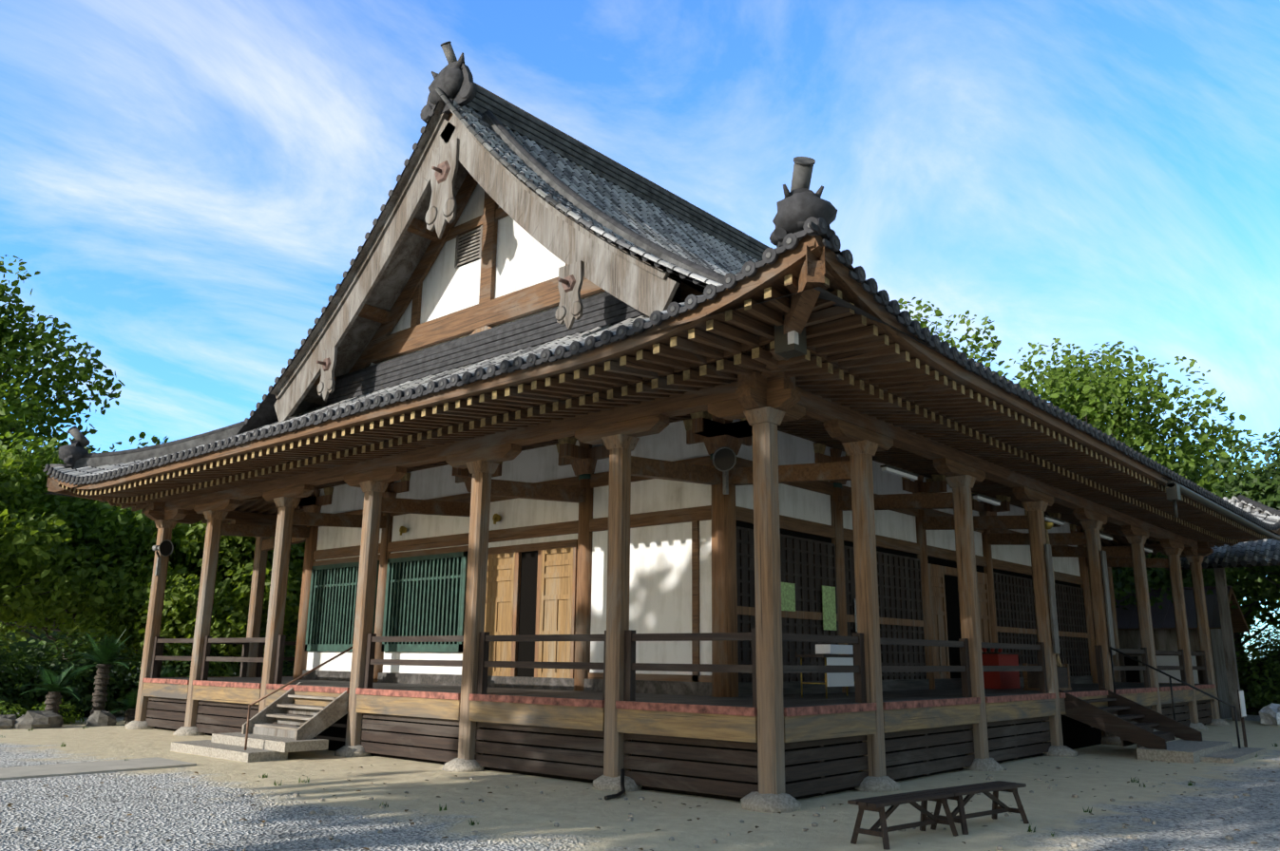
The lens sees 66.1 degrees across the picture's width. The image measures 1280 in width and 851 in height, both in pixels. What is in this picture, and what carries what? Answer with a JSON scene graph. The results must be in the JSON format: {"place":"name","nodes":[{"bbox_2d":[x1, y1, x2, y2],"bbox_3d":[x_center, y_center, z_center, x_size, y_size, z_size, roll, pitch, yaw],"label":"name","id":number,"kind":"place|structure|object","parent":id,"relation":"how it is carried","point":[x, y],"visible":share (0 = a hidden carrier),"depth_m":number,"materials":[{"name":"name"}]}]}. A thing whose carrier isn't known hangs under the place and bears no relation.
{"place":"outdoors","nodes":[
{"label":"outdoors","id":0,"kind":"place"},
{"bbox_2d":[0,757,196,781],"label":"concrete path","id":1,"kind":"structure","parent":0,"point":[59,770],"depth_m":16.79,"materials":[{"name":"grey concrete"}]},
{"bbox_2d":[0,612,1249,667],"bbox_3d":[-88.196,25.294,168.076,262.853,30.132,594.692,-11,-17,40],"label":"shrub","id":2,"kind":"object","parent":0,"point":[24,645],"depth_m":138.76,"materials":[{"name":"green plant"}]},
{"bbox_2d":[0,666,1279,850],"bbox_3d":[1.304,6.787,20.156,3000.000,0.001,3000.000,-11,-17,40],"label":"ground","id":3,"kind":"structure","parent":0,"point":[175,809],"depth_m":13.10,"materials":[{"name":"beige sand"}]},
{"bbox_2d":[0,707,70,724],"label":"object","id":4,"kind":"object","parent":3,"relation":"on","point":[60,713],"visible":0.1,"depth_m":27.42,"materials":[{"name":"green plant"}]},
{"bbox_2d":[0,699,84,724],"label":"shrubs","id":5,"kind":"object","parent":3,"relation":"on","point":[72,717],"visible":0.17,"depth_m":27.22,"materials":[{"name":"green plant"}]},
{"bbox_2d":[0,396,100,645],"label":"tree","id":6,"kind":"object","parent":3,"relation":"on","point":[57,448],"depth_m":53.66,"materials":[{"name":"green plant"}]},
{"bbox_2d":[20,665,81,715],"bbox_3d":[-16.094,7.358,26.946,1.551,1.650,1.477,6,-15,-23],"label":"cycad","id":7,"kind":"object","parent":3,"relation":"on","point":[53,685],"visible":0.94,"depth_m":26.89,"materials":[{"name":"green plant"}]},
{"bbox_2d":[0,710,116,729],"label":"garden rocks","id":8,"kind":"object","parent":3,"relation":"on","point":[38,719],"visible":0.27,"depth_m":25.69,"materials":[{"name":"grey stone"}]},
{"bbox_2d":[0,254,125,521],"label":"tree","id":9,"kind":"object","parent":3,"relation":"on","point":[10,354],"depth_m":42.28,"materials":[{"name":"green plant"}]},
{"bbox_2d":[0,444,128,652],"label":"tree","id":10,"kind":"object","parent":3,"relation":"on","point":[23,552],"depth_m":32.71,"materials":[{"name":"green plant"}]},
{"bbox_2d":[0,432,202,661],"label":"tree","id":11,"kind":"object","parent":3,"relation":"on","point":[105,514],"depth_m":36.08,"materials":[{"name":"green plant"}]},
{"bbox_2d":[66,629,141,716],"bbox_3d":[-15.597,7.299,28.872,2.327,2.660,1.805,7,-15,-27],"label":"cycad","id":12,"kind":"object","parent":3,"relation":"on","point":[106,653],"visible":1,"depth_m":28.64,"materials":[{"name":"green plant"}]},
{"bbox_2d":[33,432,175,653],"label":"tree","id":13,"kind":"object","parent":3,"relation":"on","point":[142,435],"depth_m":48.17,"materials":[{"name":"green plant"}]},
{"bbox_2d":[110,691,137,724],"bbox_3d":[-14.415,7.965,28.011,1.605,0.993,1.428,6,-14,-21],"label":"cycad","id":14,"kind":"object","parent":3,"relation":"on","point":[130,704],"visible":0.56,"depth_m":27.75,"materials":[{"name":"green plant"}]},
{"bbox_2d":[135,666,175,701],"bbox_3d":[-14.224,7.958,29.230,1.465,1.570,1.760,4,-14,-14],"label":"cycad","id":15,"kind":"object","parent":3,"relation":"on","point":[166,675],"visible":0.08,"depth_m":29.37,"materials":[{"name":"green plant"}]},
{"bbox_2d":[56,557,267,671],"bbox_3d":[-16.161,7.239,34.061,6.592,5.350,6.827,-11,-17,40],"label":"tree","id":16,"kind":"object","parent":3,"relation":"on","point":[132,612],"depth_m":33.45,"materials":[{"name":"green plant"}]},
{"bbox_2d":[98,518,305,677],"bbox_3d":[-16.043,6.664,38.621,9.475,8.569,9.234,-11,-17,40],"label":"tree","id":17,"kind":"object","parent":3,"relation":"on","point":[235,565],"depth_m":36.71,"materials":[{"name":"green plant"}]},
{"bbox_2d":[170,682,349,763],"bbox_3d":[-7.580,5.977,20.089,3.445,1.360,2.310,-11,-17,40],"label":"side stair","id":18,"kind":"object","parent":3,"relation":"on","point":[268,740],"visible":0.79,"depth_m":19.62,"materials":[{"name":"grey stone"}]},
{"bbox_2d":[244,647,352,750],"bbox_3d":[-6.633,5.416,19.772,2.455,2.326,0.052,13,-18,-41],"label":"handrail","id":19,"kind":"object","parent":18,"relation":"attached to","point":[282,687],"visible":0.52,"depth_m":19.35,"materials":[{"name":"metal"}]},
{"bbox_2d":[272,542,305,653],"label":"tree","id":20,"kind":"object","parent":3,"relation":"on","point":[298,565],"depth_m":40.35,"materials":[{"name":"green plant"}]},
{"bbox_2d":[1,725,1277,837],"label":"grass tufts","id":21,"kind":"object","parent":3,"relation":"on","point":[1029,827],"visible":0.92,"depth_m":15.10,"materials":[{"name":"green plant"}]},
{"bbox_2d":[0,654,1279,718],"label":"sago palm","id":22,"kind":"object","parent":3,"relation":"on","point":[1251,711],"depth_m":35.81,"materials":[{"name":"green plant"}]},
{"bbox_2d":[0,607,1279,715],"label":"shrub leaves","id":23,"kind":"object","parent":22,"relation":"attached to","point":[11,686],"visible":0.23,"depth_m":30.92,"materials":[{"name":"green plant"}]},
{"bbox_2d":[0,758,1279,850],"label":"fallen leaves","id":24,"kind":"object","parent":3,"relation":"on","point":[406,811],"visible":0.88,"depth_m":12.88,"materials":[{"name":"brown plant"}]},
{"bbox_2d":[14,766,1273,850],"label":"stray pebbles","id":25,"kind":"object","parent":3,"relation":"on","point":[714,841],"visible":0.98,"depth_m":12.31,"materials":[{"name":"stone"}]},
{"bbox_2d":[125,718,1229,813],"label":"pillar base stones","id":26,"kind":"object","parent":3,"relation":"on","point":[771,803],"visible":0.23,"depth_m":17.08,"materials":[{"name":"stone"}]},
{"bbox_2d":[134,421,1220,795],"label":"pillars","id":27,"kind":"structure","parent":26,"relation":"on","point":[770,709],"depth_m":18.44,"materials":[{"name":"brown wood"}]},
{"bbox_2d":[152,539,173,575],"bbox_3d":[-12.989,3.579,26.653,0.713,0.934,0.445,-11,-17,40],"label":"loudspeaker","id":28,"kind":"object","parent":27,"relation":"attached to","point":[164,547],"visible":1,"depth_m":26.63,"materials":[{"name":"grey metal"}]},
{"bbox_2d":[144,370,1213,577],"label":"support beams","id":29,"kind":"structure","parent":27,"relation":"on","point":[757,397],"depth_m":19.60,"materials":[{"name":"brown wood"}]},
{"bbox_2d":[57,273,1269,555],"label":"eave rafters","id":30,"kind":"object","parent":29,"relation":"on","point":[869,353],"visible":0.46,"depth_m":16.91,"materials":[{"name":"brown wood"}]},
{"bbox_2d":[141,676,1215,802],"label":"veranda floor","id":31,"kind":"structure","parent":3,"relation":"on","point":[812,716],"depth_m":17.30,"materials":[{"name":"brown wood"}]},
{"bbox_2d":[149,629,1208,707],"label":"veranda railings","id":32,"kind":"object","parent":31,"relation":"on","point":[632,666],"visible":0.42,"depth_m":17.74,"materials":[{"name":"brown wood"}]},
{"bbox_2d":[292,411,1104,697],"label":"hall columns","id":33,"kind":"structure","parent":31,"relation":"on","point":[711,432],"depth_m":20.66,"materials":[{"name":"brown wood"}]},
{"bbox_2d":[711,446,736,495],"bbox_3d":[1.631,0.818,17.850,0.460,0.763,0.685,-5,-14,23],"label":"loudspeaker","id":34,"kind":"object","parent":33,"relation":"attached to","point":[724,460],"visible":1,"depth_m":17.64,"materials":[{"name":"grey metal"}]},
{"bbox_2d":[399,315,1279,655],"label":"eave gutter lamps","id":35,"kind":"object","parent":33,"relation":"attached to","point":[791,344],"visible":0.88,"depth_m":22.15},
{"bbox_2d":[43,82,1279,539],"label":"roof tiles","id":36,"kind":"object","parent":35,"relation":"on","point":[610,200],"visible":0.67,"depth_m":23.60,"materials":[{"name":"grey tile"}]},
{"bbox_2d":[49,40,837,469],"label":"roof ornaments","id":37,"kind":"object","parent":36,"relation":"attached to","point":[800,204],"visible":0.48,"depth_m":12.46},
{"bbox_2d":[270,99,703,422],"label":"gable end","id":38,"kind":"structure","parent":36,"relation":"on","point":[474,251],"depth_m":24.36,"materials":[{"name":"paint"}]},
{"bbox_2d":[1044,520,1062,667],"bbox_3d":[10.029,4.036,23.927,0.304,3.572,0.320,-11,-17,40],"label":"bell rope","id":39,"kind":"object","parent":35,"relation":"hanging from","point":[1048,525],"visible":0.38,"depth_m":24.17,"materials":[{"name":"brown fabric"}]},
{"bbox_2d":[781,582,1020,699],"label":"reception table posters","id":40,"kind":"object","parent":31,"relation":"on","point":[1000,680],"visible":0.54,"depth_m":20.23,"materials":[{"name":"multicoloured paper"}]},
{"bbox_2d":[1022,664,1071,690],"bbox_3d":[9.782,6.049,23.654,0.680,0.620,1.310,-11,-17,40],"label":"offering box","id":41,"kind":"object","parent":31,"relation":"on","point":[1031,682],"visible":0.42,"depth_m":23.38,"materials":[{"name":"brown wood"}]},
{"bbox_2d":[145,696,1212,798],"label":"veranda skirting boards","id":42,"kind":"object","parent":3,"relation":"on","point":[820,769],"visible":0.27,"depth_m":16.41,"materials":[{"name":"brown wood"}]},
{"bbox_2d":[847,789,958,849],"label":"bench","id":43,"kind":"object","parent":3,"relation":"on","point":[878,804],"visible":0.98,"depth_m":10.97,"materials":[{"name":"brown wood"}]},
{"bbox_2d":[604,550,1279,801],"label":"drain hose and cable","id":44,"kind":"object","parent":3,"relation":"on","point":[617,795],"visible":1,"depth_m":14.52,"materials":[{"name":"grey plastic"}]},
{"bbox_2d":[897,297,1048,401],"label":"tree","id":45,"kind":"object","parent":3,"relation":"on","point":[992,344],"depth_m":46.69,"materials":[{"name":"green plant"}]},
{"bbox_2d":[928,781,1029,835],"bbox_3d":[4.152,4.668,12.037,1.550,0.466,0.516,11,-17,-38],"label":"bench","id":46,"kind":"object","parent":3,"relation":"on","point":[969,792],"visible":0.79,"depth_m":12.00,"materials":[{"name":"brown wood"}]},
{"bbox_2d":[1003,338,1247,576],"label":"tree","id":47,"kind":"object","parent":3,"relation":"on","point":[1065,390],"depth_m":45.70,"materials":[{"name":"green plant"}]},
{"bbox_2d":[1058,687,1266,764],"bbox_3d":[11.639,6.645,22.094,3.370,1.380,4.004,-11,-17,40],"label":"front stair","id":48,"kind":"object","parent":3,"relation":"on","point":[1191,747],"visible":0.9,"depth_m":21.44,"materials":[{"name":"brown wood"}]},
{"bbox_2d":[1109,647,1241,748],"bbox_3d":[12.654,6.465,23.388,2.606,2.348,0.056,-11,-17,40],"label":"stair handrail","id":49,"kind":"object","parent":48,"relation":"on","point":[1191,686],"visible":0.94,"depth_m":23.37,"materials":[{"name":"grey metal"}]},
{"bbox_2d":[1131,434,1203,470],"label":"tree","id":50,"kind":"object","parent":3,"relation":"on","point":[1174,460],"depth_m":55.42,"materials":[{"name":"green plant"}]},
{"bbox_2d":[1090,585,1249,719],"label":"garden shed","id":51,"kind":"structure","parent":3,"relation":"on","point":[1163,622],"depth_m":37.39,"materials":[{"name":"brown metal"}]},
{"bbox_2d":[1088,552,1254,612],"bbox_3d":[20.796,7.594,42.358,9.585,9.240,9.219,-11,-17,40],"label":"tree","id":52,"kind":"object","parent":3,"relation":"on","point":[1124,580],"depth_m":39.23,"materials":[{"name":"green plant"}]},
{"bbox_2d":[1155,421,1279,679],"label":"tree","id":53,"kind":"object","parent":3,"relation":"on","point":[1262,617],"depth_m":50.99,"materials":[{"name":"green plant"}]},
{"bbox_2d":[1165,495,1279,722],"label":"neighbouring building","id":54,"kind":"structure","parent":3,"relation":"on","point":[1219,560],"depth_m":35.13,"materials":[{"name":"tile"}]},
{"bbox_2d":[1201,427,1279,611],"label":"tree","id":55,"kind":"object","parent":3,"relation":"on","point":[1256,486],"depth_m":40.16,"materials":[{"name":"green plant"}]},
{"bbox_2d":[1237,689,1247,747],"bbox_3d":[14.226,6.939,23.201,0.082,1.370,0.480,-11,-17,40],"label":"notice stand","id":56,"kind":"object","parent":3,"relation":"on","point":[1241,702],"visible":0.88,"depth_m":23.15,"materials":[{"name":"white"}]},
{"bbox_2d":[0,0,1279,660],"label":"sky","id":57,"kind":"structure","parent":0,"point":[188,185],"materials":[{"name":"blue"}]},
{"bbox_2d":[46,234,1279,546],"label":"roof eaves","id":58,"kind":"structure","parent":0,"point":[809,263],"depth_m":14.12,"materials":[{"name":"brown wood"}]},
{"bbox_2d":[302,419,1092,696],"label":"hall walls","id":59,"kind":"structure","parent":0,"point":[531,573],"depth_m":21.73,"materials":[{"name":"white paint"}]},
{"bbox_2d":[1258,703,1279,725],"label":"rock","id":60,"kind":"object","parent":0,"point":[1270,715],"visible":1,"depth_m":32.61,"materials":[{"name":"grey stone"}]}
]}

